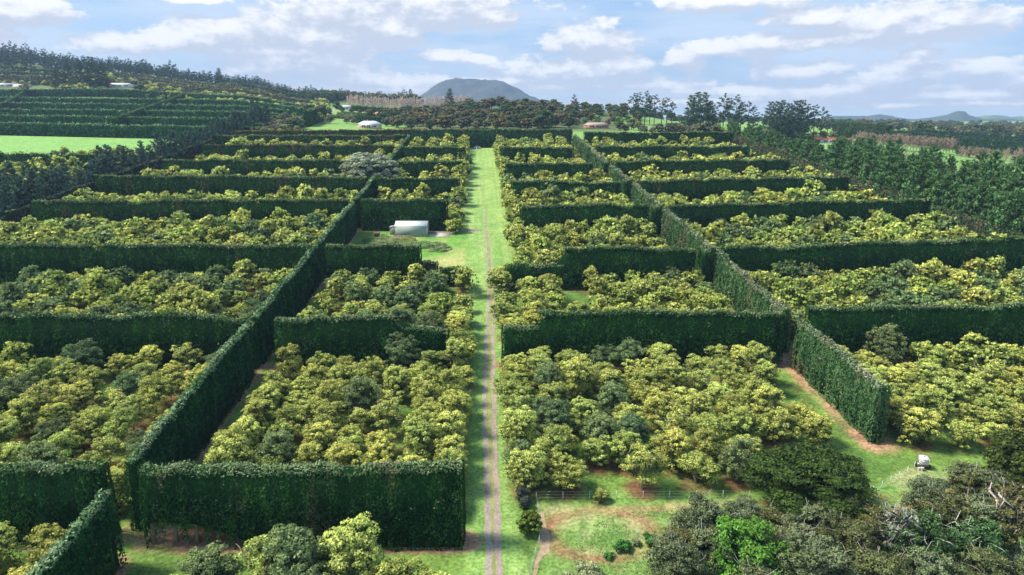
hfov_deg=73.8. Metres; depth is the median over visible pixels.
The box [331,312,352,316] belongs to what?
avocado tree
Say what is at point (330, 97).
hedge
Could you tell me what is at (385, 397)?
avocado tree
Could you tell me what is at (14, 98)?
hedge
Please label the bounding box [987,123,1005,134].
skyline tree
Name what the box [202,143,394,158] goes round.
hedge
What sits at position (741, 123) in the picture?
tall pine
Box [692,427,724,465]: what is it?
avocado tree
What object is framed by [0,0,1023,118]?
sky
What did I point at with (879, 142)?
bare tree
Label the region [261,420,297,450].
avocado tree
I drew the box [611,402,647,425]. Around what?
avocado tree
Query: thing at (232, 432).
avocado tree
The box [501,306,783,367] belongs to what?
hedge
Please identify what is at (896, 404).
avocado tree
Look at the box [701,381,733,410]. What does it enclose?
avocado tree
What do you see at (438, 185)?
hedge
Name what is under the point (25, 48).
ridge pine
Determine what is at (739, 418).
avocado tree
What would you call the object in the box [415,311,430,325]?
avocado tree
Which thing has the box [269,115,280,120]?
scrub tree
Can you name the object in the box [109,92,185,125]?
hedge
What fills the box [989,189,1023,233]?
windbreak pine
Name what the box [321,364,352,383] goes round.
avocado tree
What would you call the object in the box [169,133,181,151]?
windbreak pine
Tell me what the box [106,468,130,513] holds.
avocado tree
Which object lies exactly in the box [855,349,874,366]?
avocado tree
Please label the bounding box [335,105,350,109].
farmhouse
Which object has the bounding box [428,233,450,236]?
concrete pad
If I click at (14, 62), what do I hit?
ridge pine
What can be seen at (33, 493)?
hedge
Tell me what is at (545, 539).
worn path
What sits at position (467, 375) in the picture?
avocado tree
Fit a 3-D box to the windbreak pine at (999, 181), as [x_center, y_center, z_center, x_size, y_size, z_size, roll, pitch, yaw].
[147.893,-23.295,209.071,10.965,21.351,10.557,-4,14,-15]
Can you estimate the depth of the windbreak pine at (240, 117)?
443.70 m
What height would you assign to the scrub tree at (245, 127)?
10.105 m
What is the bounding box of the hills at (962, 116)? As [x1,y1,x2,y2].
[827,111,1023,121]
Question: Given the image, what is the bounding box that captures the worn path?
[532,512,550,574]
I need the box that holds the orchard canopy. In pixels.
[0,132,1023,375]
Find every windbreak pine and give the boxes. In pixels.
[0,173,18,211]
[0,180,18,217]
[0,182,14,217]
[0,200,6,222]
[2,159,17,182]
[8,176,31,207]
[9,174,32,206]
[20,161,38,180]
[22,168,44,204]
[24,165,51,193]
[35,177,50,197]
[36,167,55,198]
[46,164,56,185]
[48,170,65,194]
[52,166,73,192]
[58,158,70,183]
[58,166,71,188]
[71,167,81,186]
[74,169,90,185]
[76,161,92,182]
[84,161,97,179]
[89,159,101,174]
[90,145,109,173]
[96,159,106,174]
[100,144,116,169]
[101,145,120,174]
[105,162,118,174]
[114,144,129,169]
[116,145,139,174]
[127,149,141,165]
[134,140,149,161]
[137,147,150,167]
[145,144,156,159]
[148,132,162,155]
[152,138,169,158]
[159,136,172,153]
[166,130,185,154]
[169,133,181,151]
[177,137,184,148]
[178,132,188,147]
[185,130,198,152]
[189,126,198,143]
[191,129,201,142]
[197,127,207,143]
[202,125,214,143]
[205,122,214,137]
[213,121,222,134]
[214,116,222,132]
[219,118,231,135]
[225,122,231,134]
[228,109,240,128]
[228,111,240,130]
[228,116,237,134]
[236,111,243,126]
[241,112,251,125]
[248,109,257,123]
[249,103,259,122]
[255,104,265,122]
[262,103,271,122]
[728,122,734,131]
[734,125,741,137]
[746,126,753,138]
[747,128,755,145]
[751,126,763,148]
[761,133,766,143]
[763,130,773,146]
[769,131,779,148]
[772,132,782,147]
[774,135,785,148]
[781,138,790,151]
[787,140,795,153]
[789,139,803,160]
[791,132,805,153]
[796,134,814,158]
[796,136,811,155]
[803,143,819,168]
[810,139,822,155]
[812,144,825,162]
[819,149,829,163]
[821,144,834,164]
[823,137,848,165]
[823,139,844,172]
[834,152,847,171]
[843,145,860,174]
[845,139,852,153]
[847,151,864,177]
[852,136,860,146]
[855,145,878,173]
[856,137,865,161]
[856,151,877,189]
[859,155,870,179]
[860,137,874,160]
[863,135,878,154]
[866,162,884,189]
[872,155,892,190]
[874,147,880,166]
[875,155,897,196]
[876,148,885,163]
[879,139,898,163]
[880,138,895,156]
[883,147,898,175]
[885,156,911,190]
[887,168,909,199]
[895,138,905,162]
[896,151,903,160]
[899,157,933,199]
[899,161,918,195]
[902,153,914,172]
[906,162,932,197]
[910,147,929,175]
[911,146,929,170]
[920,160,951,198]
[924,144,947,173]
[925,167,953,204]
[930,174,953,211]
[935,182,961,213]
[942,154,960,184]
[945,176,978,212]
[952,159,973,198]
[957,150,991,191]
[958,183,987,225]
[964,180,994,218]
[975,176,1012,228]
[976,150,1005,197]
[978,151,1005,179]
[980,163,1000,199]
[984,170,1004,198]
[985,176,1023,232]
[985,182,1023,225]
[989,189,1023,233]
[994,163,1018,203]
[997,155,1023,208]
[1012,211,1023,234]
[1018,216,1023,234]
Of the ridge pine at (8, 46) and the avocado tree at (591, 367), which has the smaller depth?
the avocado tree at (591, 367)
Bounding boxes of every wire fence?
[528,492,540,574]
[536,491,749,498]
[872,461,915,493]
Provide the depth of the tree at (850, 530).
78.54 m
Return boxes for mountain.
[419,78,549,106]
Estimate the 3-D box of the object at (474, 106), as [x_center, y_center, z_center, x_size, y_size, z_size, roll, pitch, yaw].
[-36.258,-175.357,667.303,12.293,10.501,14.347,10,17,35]
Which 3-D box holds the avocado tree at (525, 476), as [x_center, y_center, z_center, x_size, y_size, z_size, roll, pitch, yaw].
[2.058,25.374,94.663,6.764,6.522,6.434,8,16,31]
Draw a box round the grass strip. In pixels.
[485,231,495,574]
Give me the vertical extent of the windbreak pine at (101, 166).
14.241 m
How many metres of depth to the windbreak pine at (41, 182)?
244.05 m
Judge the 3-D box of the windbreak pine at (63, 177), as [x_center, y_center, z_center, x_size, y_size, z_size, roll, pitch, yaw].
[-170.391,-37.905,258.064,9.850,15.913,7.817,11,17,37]
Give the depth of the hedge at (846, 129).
650.58 m
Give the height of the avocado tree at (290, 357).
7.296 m
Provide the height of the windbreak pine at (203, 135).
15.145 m
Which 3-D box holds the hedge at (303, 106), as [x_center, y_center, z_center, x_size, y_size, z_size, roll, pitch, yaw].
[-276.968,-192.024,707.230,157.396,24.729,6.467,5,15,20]
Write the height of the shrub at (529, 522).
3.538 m
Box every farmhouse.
[0,83,17,86]
[109,83,133,87]
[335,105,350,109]
[357,120,381,128]
[583,122,608,128]
[818,137,836,142]
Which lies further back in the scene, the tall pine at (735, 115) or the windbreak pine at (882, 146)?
the tall pine at (735, 115)
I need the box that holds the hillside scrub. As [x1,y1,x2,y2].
[0,66,332,113]
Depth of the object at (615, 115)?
589.83 m
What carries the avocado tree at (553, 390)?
on the ground at (570, 520)
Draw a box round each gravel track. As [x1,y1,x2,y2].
[481,208,492,574]
[486,206,503,574]
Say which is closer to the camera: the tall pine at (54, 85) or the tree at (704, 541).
the tree at (704, 541)
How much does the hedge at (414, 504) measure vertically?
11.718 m
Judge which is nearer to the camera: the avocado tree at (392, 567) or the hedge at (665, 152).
the avocado tree at (392, 567)
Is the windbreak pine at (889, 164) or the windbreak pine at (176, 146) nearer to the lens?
the windbreak pine at (889, 164)
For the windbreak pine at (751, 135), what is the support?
on the ground at (570, 520)
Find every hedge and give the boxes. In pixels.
[0,65,59,72]
[0,70,66,78]
[0,73,52,84]
[0,85,27,108]
[0,87,178,99]
[0,96,162,105]
[0,101,146,110]
[0,107,130,116]
[0,113,113,123]
[0,121,222,138]
[0,150,118,166]
[0,241,312,285]
[0,309,261,369]
[0,458,120,546]
[3,138,214,227]
[24,487,127,574]
[29,197,349,231]
[92,173,367,198]
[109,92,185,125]
[113,71,270,88]
[123,323,257,530]
[124,115,266,127]
[136,457,465,551]
[138,77,285,96]
[143,109,278,117]
[157,82,310,103]
[160,103,290,114]
[161,158,347,176]
[175,98,302,116]
[185,91,307,109]
[187,92,314,107]
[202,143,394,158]
[212,134,404,144]
[223,81,314,99]
[232,128,474,136]
[251,201,356,364]
[253,114,303,127]
[273,312,449,370]
[276,86,339,102]
[302,104,326,126]
[324,242,422,286]
[332,113,353,119]
[337,111,375,116]
[341,111,377,115]
[351,103,454,112]
[353,134,410,228]
[354,114,391,123]
[360,197,448,230]
[376,176,459,198]
[394,160,462,177]
[401,146,465,159]
[411,128,572,147]
[420,260,438,280]
[439,265,467,286]
[499,146,573,162]
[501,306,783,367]
[505,161,592,182]
[505,244,696,290]
[511,179,620,203]
[519,202,649,236]
[572,134,590,162]
[583,131,733,144]
[588,148,609,174]
[596,144,749,159]
[602,161,607,176]
[607,164,632,200]
[614,158,789,176]
[622,179,629,198]
[630,182,663,233]
[637,175,848,202]
[649,203,659,237]
[660,208,716,282]
[668,197,931,227]
[696,244,711,281]
[713,251,791,353]
[721,235,1023,284]
[724,130,1022,238]
[768,303,785,361]
[790,319,890,444]
[804,301,1023,359]
[831,120,892,139]
[888,129,1023,154]
[914,127,1023,141]
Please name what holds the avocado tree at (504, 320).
on the ground at (570, 520)
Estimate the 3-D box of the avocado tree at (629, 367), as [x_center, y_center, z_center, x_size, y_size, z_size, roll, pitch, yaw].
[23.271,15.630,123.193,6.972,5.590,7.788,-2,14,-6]
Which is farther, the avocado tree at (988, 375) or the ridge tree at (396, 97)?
the ridge tree at (396, 97)
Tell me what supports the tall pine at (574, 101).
on the ground at (570, 520)
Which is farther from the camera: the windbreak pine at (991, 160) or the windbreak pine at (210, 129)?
the windbreak pine at (210, 129)
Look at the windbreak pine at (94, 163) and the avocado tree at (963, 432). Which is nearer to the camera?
the avocado tree at (963, 432)
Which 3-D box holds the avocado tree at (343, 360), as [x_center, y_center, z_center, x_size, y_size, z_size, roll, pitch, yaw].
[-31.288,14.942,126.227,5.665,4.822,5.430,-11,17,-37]
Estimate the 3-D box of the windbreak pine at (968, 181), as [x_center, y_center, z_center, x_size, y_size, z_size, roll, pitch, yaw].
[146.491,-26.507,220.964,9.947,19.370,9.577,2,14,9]
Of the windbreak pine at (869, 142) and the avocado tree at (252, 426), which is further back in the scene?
the windbreak pine at (869, 142)
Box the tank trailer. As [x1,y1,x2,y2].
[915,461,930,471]
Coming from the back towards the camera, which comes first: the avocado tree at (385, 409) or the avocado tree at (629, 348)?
the avocado tree at (629, 348)
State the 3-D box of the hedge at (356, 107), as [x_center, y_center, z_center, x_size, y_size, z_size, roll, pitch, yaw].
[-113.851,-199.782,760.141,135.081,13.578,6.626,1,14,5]
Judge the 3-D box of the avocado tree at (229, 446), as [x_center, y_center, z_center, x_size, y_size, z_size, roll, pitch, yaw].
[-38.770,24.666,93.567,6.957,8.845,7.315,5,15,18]
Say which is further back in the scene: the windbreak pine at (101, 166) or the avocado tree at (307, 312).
the windbreak pine at (101, 166)
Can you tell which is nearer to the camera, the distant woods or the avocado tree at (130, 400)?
the avocado tree at (130, 400)
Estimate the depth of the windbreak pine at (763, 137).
372.01 m
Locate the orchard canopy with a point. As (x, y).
(97, 289)
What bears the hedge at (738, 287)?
on the ground at (570, 520)
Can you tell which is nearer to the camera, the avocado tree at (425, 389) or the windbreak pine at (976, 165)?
the avocado tree at (425, 389)
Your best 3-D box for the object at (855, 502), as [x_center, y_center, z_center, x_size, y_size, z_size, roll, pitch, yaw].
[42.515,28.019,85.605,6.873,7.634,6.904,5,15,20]
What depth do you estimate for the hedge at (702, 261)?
172.91 m
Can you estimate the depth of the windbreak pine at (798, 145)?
330.02 m
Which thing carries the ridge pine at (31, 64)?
on the ground at (570, 520)
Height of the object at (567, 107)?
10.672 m
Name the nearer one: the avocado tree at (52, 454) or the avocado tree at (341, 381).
the avocado tree at (52, 454)
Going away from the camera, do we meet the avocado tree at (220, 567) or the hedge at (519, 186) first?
the avocado tree at (220, 567)
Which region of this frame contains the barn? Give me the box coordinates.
[12,84,31,87]
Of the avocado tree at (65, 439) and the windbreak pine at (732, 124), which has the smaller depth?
the avocado tree at (65, 439)
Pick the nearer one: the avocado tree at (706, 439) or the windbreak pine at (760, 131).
the avocado tree at (706, 439)
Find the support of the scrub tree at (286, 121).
on the ground at (570, 520)
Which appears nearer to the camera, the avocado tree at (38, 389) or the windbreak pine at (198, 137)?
the avocado tree at (38, 389)
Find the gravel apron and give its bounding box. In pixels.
[429,229,481,233]
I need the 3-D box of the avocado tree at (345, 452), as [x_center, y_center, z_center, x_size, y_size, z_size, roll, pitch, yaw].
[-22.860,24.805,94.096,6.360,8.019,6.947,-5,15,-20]
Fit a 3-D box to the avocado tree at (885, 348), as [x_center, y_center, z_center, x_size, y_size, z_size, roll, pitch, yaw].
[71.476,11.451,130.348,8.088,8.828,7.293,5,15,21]
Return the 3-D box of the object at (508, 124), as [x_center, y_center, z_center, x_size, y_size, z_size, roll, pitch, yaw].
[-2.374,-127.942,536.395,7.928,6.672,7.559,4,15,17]
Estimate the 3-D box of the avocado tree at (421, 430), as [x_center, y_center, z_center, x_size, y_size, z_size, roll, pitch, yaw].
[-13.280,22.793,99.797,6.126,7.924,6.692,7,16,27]
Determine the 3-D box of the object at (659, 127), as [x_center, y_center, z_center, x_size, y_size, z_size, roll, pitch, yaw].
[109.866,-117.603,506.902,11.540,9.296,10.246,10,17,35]
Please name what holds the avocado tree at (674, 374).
on the ground at (570, 520)
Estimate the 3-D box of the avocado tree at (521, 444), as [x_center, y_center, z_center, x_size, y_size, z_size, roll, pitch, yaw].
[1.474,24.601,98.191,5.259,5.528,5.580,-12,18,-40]
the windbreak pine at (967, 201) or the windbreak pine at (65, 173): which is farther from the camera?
the windbreak pine at (65, 173)
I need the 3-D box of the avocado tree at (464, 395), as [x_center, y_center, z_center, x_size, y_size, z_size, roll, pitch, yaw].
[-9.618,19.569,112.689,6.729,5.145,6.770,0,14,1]
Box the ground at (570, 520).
[0,62,1023,574]
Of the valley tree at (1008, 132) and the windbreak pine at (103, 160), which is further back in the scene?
the valley tree at (1008, 132)
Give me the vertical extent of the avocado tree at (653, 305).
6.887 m
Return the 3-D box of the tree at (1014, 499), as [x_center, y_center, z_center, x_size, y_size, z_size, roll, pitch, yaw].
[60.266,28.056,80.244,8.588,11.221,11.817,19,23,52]
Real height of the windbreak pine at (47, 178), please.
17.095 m
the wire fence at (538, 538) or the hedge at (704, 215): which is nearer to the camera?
the wire fence at (538, 538)
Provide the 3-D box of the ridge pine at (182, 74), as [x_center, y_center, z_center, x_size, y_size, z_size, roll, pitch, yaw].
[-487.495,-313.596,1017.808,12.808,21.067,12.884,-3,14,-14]
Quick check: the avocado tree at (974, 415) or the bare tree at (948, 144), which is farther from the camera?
the bare tree at (948, 144)
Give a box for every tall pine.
[50,65,66,87]
[59,60,74,83]
[69,59,89,84]
[80,56,101,87]
[93,62,111,87]
[214,68,224,83]
[405,89,413,105]
[444,88,456,104]
[570,94,577,103]
[627,93,640,114]
[634,92,642,115]
[637,90,651,124]
[643,97,656,123]
[648,95,660,121]
[655,98,666,122]
[663,99,673,122]
[667,101,675,122]
[678,94,702,126]
[683,92,711,127]
[693,92,717,130]
[703,100,718,123]
[717,93,732,126]
[724,98,733,123]
[728,94,744,124]
[733,102,749,127]
[742,101,756,126]
[747,106,759,127]
[758,101,778,131]
[764,101,788,136]
[776,100,790,128]
[779,103,797,138]
[780,100,806,139]
[790,100,813,139]
[799,104,816,139]
[810,104,819,139]
[816,107,830,133]
[823,114,834,132]
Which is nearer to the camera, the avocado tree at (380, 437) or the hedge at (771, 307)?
the avocado tree at (380, 437)
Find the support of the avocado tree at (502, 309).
on the ground at (570, 520)
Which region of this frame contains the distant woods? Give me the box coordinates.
[629,111,1023,131]
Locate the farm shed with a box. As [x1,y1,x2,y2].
[390,221,428,236]
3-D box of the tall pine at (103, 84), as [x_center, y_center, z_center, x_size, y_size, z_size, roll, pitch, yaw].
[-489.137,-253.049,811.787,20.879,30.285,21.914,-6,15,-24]
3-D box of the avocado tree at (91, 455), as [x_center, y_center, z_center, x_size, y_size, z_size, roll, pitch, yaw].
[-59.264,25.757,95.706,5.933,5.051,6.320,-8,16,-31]
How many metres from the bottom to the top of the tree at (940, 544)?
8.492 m
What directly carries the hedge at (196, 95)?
on the ground at (570, 520)
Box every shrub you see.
[515,485,530,500]
[515,510,542,534]
[518,495,530,510]
[562,571,574,574]
[573,558,603,574]
[603,552,614,559]
[612,539,631,551]
[631,537,639,544]
[643,531,656,547]
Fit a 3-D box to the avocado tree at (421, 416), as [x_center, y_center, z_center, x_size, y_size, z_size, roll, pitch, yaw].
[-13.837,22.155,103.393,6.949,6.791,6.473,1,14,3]
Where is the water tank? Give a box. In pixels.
[918,455,929,465]
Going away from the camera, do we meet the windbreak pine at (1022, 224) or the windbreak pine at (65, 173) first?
the windbreak pine at (1022, 224)
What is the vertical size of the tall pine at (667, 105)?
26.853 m
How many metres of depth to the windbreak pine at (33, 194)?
238.62 m
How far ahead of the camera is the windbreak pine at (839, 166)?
292.62 m
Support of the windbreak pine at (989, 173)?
on the ground at (570, 520)
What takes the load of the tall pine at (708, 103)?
on the ground at (570, 520)
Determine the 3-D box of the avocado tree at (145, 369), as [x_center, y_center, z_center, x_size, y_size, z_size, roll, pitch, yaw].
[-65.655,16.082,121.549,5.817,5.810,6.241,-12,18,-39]
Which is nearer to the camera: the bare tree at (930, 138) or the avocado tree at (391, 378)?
the avocado tree at (391, 378)
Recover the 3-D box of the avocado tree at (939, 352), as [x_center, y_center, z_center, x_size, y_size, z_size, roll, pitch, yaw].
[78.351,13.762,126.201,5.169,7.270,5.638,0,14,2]
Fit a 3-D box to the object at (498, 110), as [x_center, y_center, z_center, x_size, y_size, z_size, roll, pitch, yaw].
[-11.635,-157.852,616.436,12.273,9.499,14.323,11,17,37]
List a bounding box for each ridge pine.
[1,52,13,65]
[2,50,13,64]
[7,40,17,53]
[9,52,18,63]
[11,47,21,64]
[18,51,29,64]
[20,52,29,67]
[21,43,30,55]
[28,59,36,67]
[36,55,47,67]
[44,56,52,68]
[50,56,59,69]
[55,53,64,66]
[105,61,112,72]
[113,57,123,69]
[131,60,140,73]
[147,63,154,73]
[166,67,175,78]
[175,69,182,79]
[181,70,188,79]
[191,71,198,81]
[205,71,215,83]
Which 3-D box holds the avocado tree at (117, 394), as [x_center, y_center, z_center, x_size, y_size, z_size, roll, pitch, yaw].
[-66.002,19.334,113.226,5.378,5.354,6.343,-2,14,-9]
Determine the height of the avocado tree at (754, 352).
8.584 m
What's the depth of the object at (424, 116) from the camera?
574.29 m
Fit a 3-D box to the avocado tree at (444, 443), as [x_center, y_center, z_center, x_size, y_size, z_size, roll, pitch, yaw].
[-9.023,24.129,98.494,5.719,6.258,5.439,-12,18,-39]
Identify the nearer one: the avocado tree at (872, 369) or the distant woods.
the avocado tree at (872, 369)
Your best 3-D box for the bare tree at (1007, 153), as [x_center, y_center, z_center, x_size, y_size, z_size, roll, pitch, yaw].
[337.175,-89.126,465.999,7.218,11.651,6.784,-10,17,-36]
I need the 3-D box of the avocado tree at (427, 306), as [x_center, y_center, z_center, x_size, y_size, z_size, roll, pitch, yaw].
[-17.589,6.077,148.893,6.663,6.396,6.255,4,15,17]
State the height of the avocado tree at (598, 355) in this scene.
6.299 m
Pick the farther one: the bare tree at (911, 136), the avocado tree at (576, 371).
the bare tree at (911, 136)
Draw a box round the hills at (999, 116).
[977,115,1023,119]
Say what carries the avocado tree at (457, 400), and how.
on the ground at (570, 520)
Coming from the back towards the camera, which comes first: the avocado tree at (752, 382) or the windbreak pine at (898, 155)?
the windbreak pine at (898, 155)
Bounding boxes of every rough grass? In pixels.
[361,234,415,244]
[392,240,446,248]
[425,243,450,251]
[573,508,706,574]
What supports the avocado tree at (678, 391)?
on the ground at (570, 520)
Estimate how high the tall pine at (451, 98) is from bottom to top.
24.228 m
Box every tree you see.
[0,359,31,381]
[0,373,32,413]
[0,393,48,436]
[0,415,21,446]
[0,441,30,462]
[0,521,27,574]
[7,563,38,574]
[13,371,44,397]
[15,441,71,465]
[17,82,29,88]
[19,357,62,389]
[19,378,57,411]
[22,523,71,567]
[30,415,72,446]
[32,402,77,427]
[38,428,85,461]
[46,381,68,403]
[51,358,93,385]
[52,379,97,417]
[59,338,106,369]
[65,408,111,446]
[68,366,105,403]
[77,405,114,431]
[77,450,106,469]
[90,434,128,466]
[93,387,127,415]
[99,405,142,447]
[103,353,137,375]
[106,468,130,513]
[107,370,144,397]
[109,458,129,483]
[111,394,151,430]
[123,428,148,457]
[128,360,160,383]
[132,345,163,374]
[133,372,171,413]
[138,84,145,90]
[143,372,180,403]
[145,413,165,435]
[159,360,185,386]
[169,342,207,370]
[175,540,244,574]
[179,365,206,395]
[191,362,208,373]
[203,435,259,464]
[204,348,219,362]
[211,423,253,463]
[229,415,263,456]
[233,528,292,574]
[238,298,263,320]
[239,125,251,130]
[240,397,275,440]
[244,383,283,417]
[250,429,298,464]
[251,122,264,126]
[251,125,263,130]
[255,455,284,466]
[257,370,292,401]
[257,523,332,574]
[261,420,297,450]
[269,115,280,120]
[270,402,310,438]
[275,343,302,378]
[281,119,291,127]
[283,390,320,420]
[288,372,323,398]
[289,116,301,125]
[289,118,300,127]
[289,562,329,574]
[291,441,324,464]
[297,305,314,317]
[299,119,304,128]
[301,363,330,386]
[301,420,337,457]
[305,399,347,435]
[306,351,339,368]
[307,379,349,415]
[315,511,385,574]
[316,112,324,123]
[319,378,350,400]
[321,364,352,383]
[324,114,334,122]
[324,434,368,463]
[325,441,365,465]
[330,355,354,368]
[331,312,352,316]
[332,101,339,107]
[332,423,366,444]
[338,152,402,178]
[339,376,381,419]
[344,407,374,433]
[345,355,388,387]
[356,308,374,316]
[358,442,393,461]
[359,570,369,574]
[360,299,389,316]
[363,430,396,455]
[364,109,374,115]
[366,395,404,432]
[368,556,429,574]
[372,389,406,419]
[378,93,390,100]
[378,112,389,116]
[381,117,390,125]
[382,364,413,399]
[383,365,411,385]
[384,332,421,369]
[385,306,416,323]
[386,303,414,318]
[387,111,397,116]
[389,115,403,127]
[391,95,402,102]
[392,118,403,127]
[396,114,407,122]
[396,451,426,463]
[397,408,441,450]
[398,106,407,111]
[402,416,442,459]
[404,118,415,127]
[404,369,444,398]
[406,361,438,377]
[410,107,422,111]
[410,381,443,411]
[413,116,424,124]
[414,350,448,371]
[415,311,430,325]
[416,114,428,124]
[416,310,445,328]
[417,301,444,318]
[417,397,441,421]
[421,569,449,574]
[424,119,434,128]
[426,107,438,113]
[428,410,467,454]
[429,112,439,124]
[430,433,468,460]
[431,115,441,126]
[433,389,470,429]
[434,389,473,415]
[436,448,468,482]
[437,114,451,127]
[438,365,467,396]
[441,339,469,367]
[443,312,470,340]
[444,309,473,333]
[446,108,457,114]
[446,305,476,322]
[446,327,479,347]
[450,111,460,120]
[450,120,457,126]
[453,365,476,387]
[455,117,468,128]
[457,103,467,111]
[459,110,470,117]
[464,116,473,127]
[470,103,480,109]
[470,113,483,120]
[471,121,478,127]
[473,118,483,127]
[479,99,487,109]
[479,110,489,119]
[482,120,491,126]
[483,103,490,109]
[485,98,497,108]
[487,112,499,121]
[488,301,520,324]
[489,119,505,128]
[490,371,539,398]
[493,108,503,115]
[495,318,509,330]
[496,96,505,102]
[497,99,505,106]
[497,352,529,371]
[497,361,530,385]
[497,379,534,409]
[497,405,540,449]
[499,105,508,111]
[499,394,532,430]
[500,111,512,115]
[501,439,534,470]
[502,446,549,492]
[503,312,531,336]
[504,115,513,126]
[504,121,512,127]
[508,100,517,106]
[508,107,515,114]
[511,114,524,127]
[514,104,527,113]
[517,291,548,316]
[519,301,545,321]
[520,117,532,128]
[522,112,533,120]
[523,310,544,324]
[526,345,553,369]
[526,349,559,380]
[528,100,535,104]
[528,397,573,431]
[530,381,573,416]
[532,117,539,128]
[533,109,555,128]
[534,359,565,395]
[534,423,574,466]
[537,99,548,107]
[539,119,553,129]
[542,301,562,316]
[544,452,588,491]
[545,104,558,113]
[547,429,579,451]
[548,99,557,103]
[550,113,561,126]
[553,349,582,375]
[558,353,593,398]
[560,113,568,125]
[562,361,593,384]
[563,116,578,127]
[563,300,589,311]
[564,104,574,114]
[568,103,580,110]
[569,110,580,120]
[569,396,600,431]
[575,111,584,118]
[577,437,610,465]
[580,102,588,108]
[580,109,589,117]
[580,410,623,448]
[581,117,587,123]
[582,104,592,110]
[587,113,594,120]
[587,343,618,369]
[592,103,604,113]
[592,361,622,379]
[592,367,627,399]
[593,115,601,121]
[593,486,609,502]
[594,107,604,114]
[595,380,631,414]
[597,305,617,311]
[603,429,649,465]
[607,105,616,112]
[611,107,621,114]
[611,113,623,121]
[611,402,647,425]
[612,116,624,125]
[614,336,646,370]
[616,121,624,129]
[618,410,652,447]
[618,443,674,489]
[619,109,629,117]
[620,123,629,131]
[621,357,659,384]
[625,367,664,402]
[626,118,637,129]
[627,382,674,412]
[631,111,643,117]
[634,121,641,130]
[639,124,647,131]
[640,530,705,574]
[641,388,681,428]
[644,301,665,310]
[644,342,677,367]
[647,427,693,473]
[649,350,680,384]
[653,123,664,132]
[654,402,695,447]
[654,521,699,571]
[657,357,692,391]
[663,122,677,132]
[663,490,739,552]
[668,385,693,411]
[674,389,716,423]
[675,450,720,484]
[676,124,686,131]
[682,368,715,391]
[683,353,711,383]
[683,412,731,442]
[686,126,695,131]
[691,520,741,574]
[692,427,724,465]
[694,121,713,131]
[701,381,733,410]
[702,344,730,367]
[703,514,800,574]
[709,358,734,381]
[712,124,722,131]
[714,392,746,420]
[716,436,755,481]
[720,364,757,393]
[722,433,765,453]
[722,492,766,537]
[723,405,767,440]
[726,344,757,372]
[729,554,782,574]
[735,439,880,519]
[736,375,772,408]
[743,340,775,377]
[750,383,787,424]
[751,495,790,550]
[754,358,781,387]
[760,406,802,442]
[763,128,768,137]
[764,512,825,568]
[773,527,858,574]
[785,401,815,421]
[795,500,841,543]
[797,411,834,445]
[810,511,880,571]
[816,131,828,137]
[827,131,836,137]
[835,344,849,351]
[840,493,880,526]
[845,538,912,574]
[846,351,867,364]
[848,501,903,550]
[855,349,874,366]
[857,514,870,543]
[858,362,890,381]
[862,323,908,362]
[867,355,893,369]
[874,134,883,145]
[874,501,926,555]
[875,374,905,401]
[876,364,913,392]
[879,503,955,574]
[883,396,923,429]
[892,122,901,129]
[892,404,944,445]
[899,362,923,380]
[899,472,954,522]
[901,380,939,406]
[903,136,909,147]
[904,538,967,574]
[905,386,957,423]
[909,135,916,148]
[909,362,943,384]
[912,121,927,130]
[913,135,920,149]
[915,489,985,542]
[918,135,928,147]
[919,344,952,369]
[924,137,933,149]
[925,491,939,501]
[927,123,934,129]
[933,376,969,404]
[934,368,968,388]
[936,124,946,129]
[938,139,945,150]
[941,138,950,150]
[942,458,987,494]
[943,127,954,131]
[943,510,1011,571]
[945,419,978,448]
[947,138,955,151]
[949,137,957,151]
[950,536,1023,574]
[953,403,996,428]
[954,125,962,130]
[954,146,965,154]
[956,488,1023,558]
[958,145,965,156]
[960,372,994,404]
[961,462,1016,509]
[962,473,977,498]
[963,146,972,157]
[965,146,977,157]
[967,358,1014,392]
[970,393,1022,425]
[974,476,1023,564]
[975,422,1011,444]
[979,429,1023,486]
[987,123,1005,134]
[987,129,999,134]
[993,381,1023,403]
[994,403,1023,435]
[1000,366,1023,389]
[1001,129,1013,135]
[1001,148,1008,161]
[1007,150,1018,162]
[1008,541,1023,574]
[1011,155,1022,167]
[1013,381,1023,403]
[1014,127,1023,135]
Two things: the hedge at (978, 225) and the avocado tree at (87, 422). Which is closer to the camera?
the avocado tree at (87, 422)

